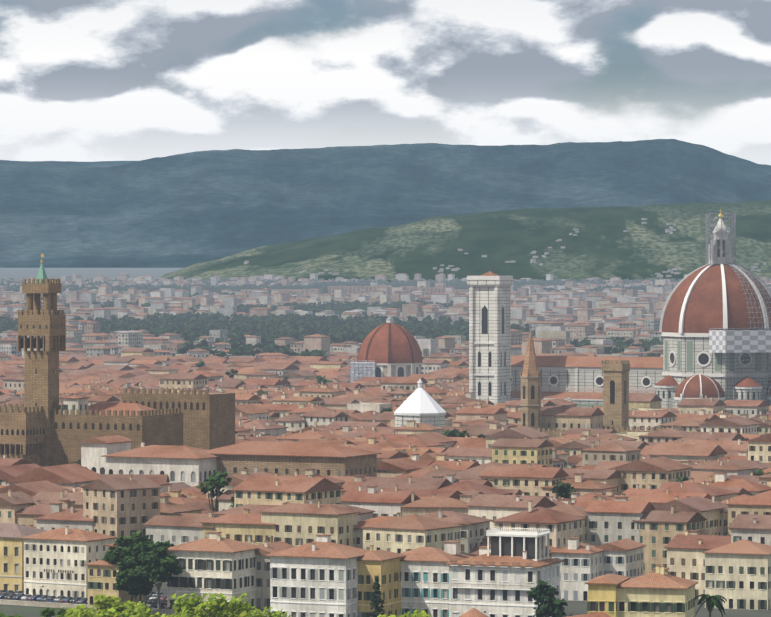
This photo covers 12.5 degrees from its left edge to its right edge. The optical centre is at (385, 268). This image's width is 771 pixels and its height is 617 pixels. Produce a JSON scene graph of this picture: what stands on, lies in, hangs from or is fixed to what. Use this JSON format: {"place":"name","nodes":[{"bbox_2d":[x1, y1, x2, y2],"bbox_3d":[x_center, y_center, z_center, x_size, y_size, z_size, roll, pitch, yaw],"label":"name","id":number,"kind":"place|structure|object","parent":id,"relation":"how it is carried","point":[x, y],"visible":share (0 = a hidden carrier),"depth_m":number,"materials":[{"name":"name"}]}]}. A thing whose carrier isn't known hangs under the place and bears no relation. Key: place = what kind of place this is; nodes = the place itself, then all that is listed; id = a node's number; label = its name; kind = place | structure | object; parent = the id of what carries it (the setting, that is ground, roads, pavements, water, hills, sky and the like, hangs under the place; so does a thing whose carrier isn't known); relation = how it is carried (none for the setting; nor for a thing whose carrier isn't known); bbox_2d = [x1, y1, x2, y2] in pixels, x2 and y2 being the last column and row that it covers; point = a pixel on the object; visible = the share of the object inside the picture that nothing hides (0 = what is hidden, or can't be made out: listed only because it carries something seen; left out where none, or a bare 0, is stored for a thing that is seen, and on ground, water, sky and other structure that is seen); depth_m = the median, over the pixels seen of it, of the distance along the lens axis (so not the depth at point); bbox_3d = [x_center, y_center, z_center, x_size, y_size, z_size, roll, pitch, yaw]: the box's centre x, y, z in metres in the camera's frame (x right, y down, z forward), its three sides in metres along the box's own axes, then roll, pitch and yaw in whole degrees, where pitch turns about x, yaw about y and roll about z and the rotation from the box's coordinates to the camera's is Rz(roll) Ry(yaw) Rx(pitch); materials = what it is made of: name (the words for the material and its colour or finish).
{"place":"outdoors","nodes":[
{"label":"outdoors","id":0,"kind":"place"},
{"bbox_2d":[0,588,587,616],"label":"street","id":1,"kind":"structure","parent":0,"point":[34,603],"depth_m":898.31,"materials":[{"name":"grey asphalt"}]},
{"bbox_2d":[0,139,770,267],"bbox_3d":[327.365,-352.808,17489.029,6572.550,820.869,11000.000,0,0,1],"label":"mountain","id":2,"kind":"structure","parent":0,"point":[184,210],"depth_m":14984.50,"materials":[{"name":"blue"}]},
{"bbox_2d":[0,268,770,616],"bbox_3d":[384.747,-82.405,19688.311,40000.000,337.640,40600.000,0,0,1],"label":"ground","id":3,"kind":"structure","parent":0,"point":[136,272],"depth_m":9859.43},
{"bbox_2d":[0,209,770,616],"bbox_3d":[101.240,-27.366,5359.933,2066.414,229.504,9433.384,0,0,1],"label":"city","id":4,"kind":"object","parent":3,"relation":"on","point":[408,505],"visible":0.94,"depth_m":1233.66,"materials":[{"name":"orange stone"}]},
{"bbox_2d":[0,277,770,616],"bbox_3d":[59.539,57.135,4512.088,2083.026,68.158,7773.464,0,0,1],"label":"trees","id":5,"kind":"object","parent":3,"relation":"on","point":[144,563],"visible":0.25,"depth_m":3591.72,"materials":[{"name":"green plant"}]},
{"bbox_2d":[0,0,770,164],"label":"sky","id":6,"kind":"structure","parent":0,"point":[81,80],"materials":[{"name":"white"}]},
{"bbox_2d":[161,200,770,282],"bbox_3d":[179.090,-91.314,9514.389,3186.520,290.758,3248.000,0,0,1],"label":"hills","id":7,"kind":"structure","parent":0,"point":[602,245],"depth_m":9571.18,"materials":[{"name":"green plant"}]}
]}

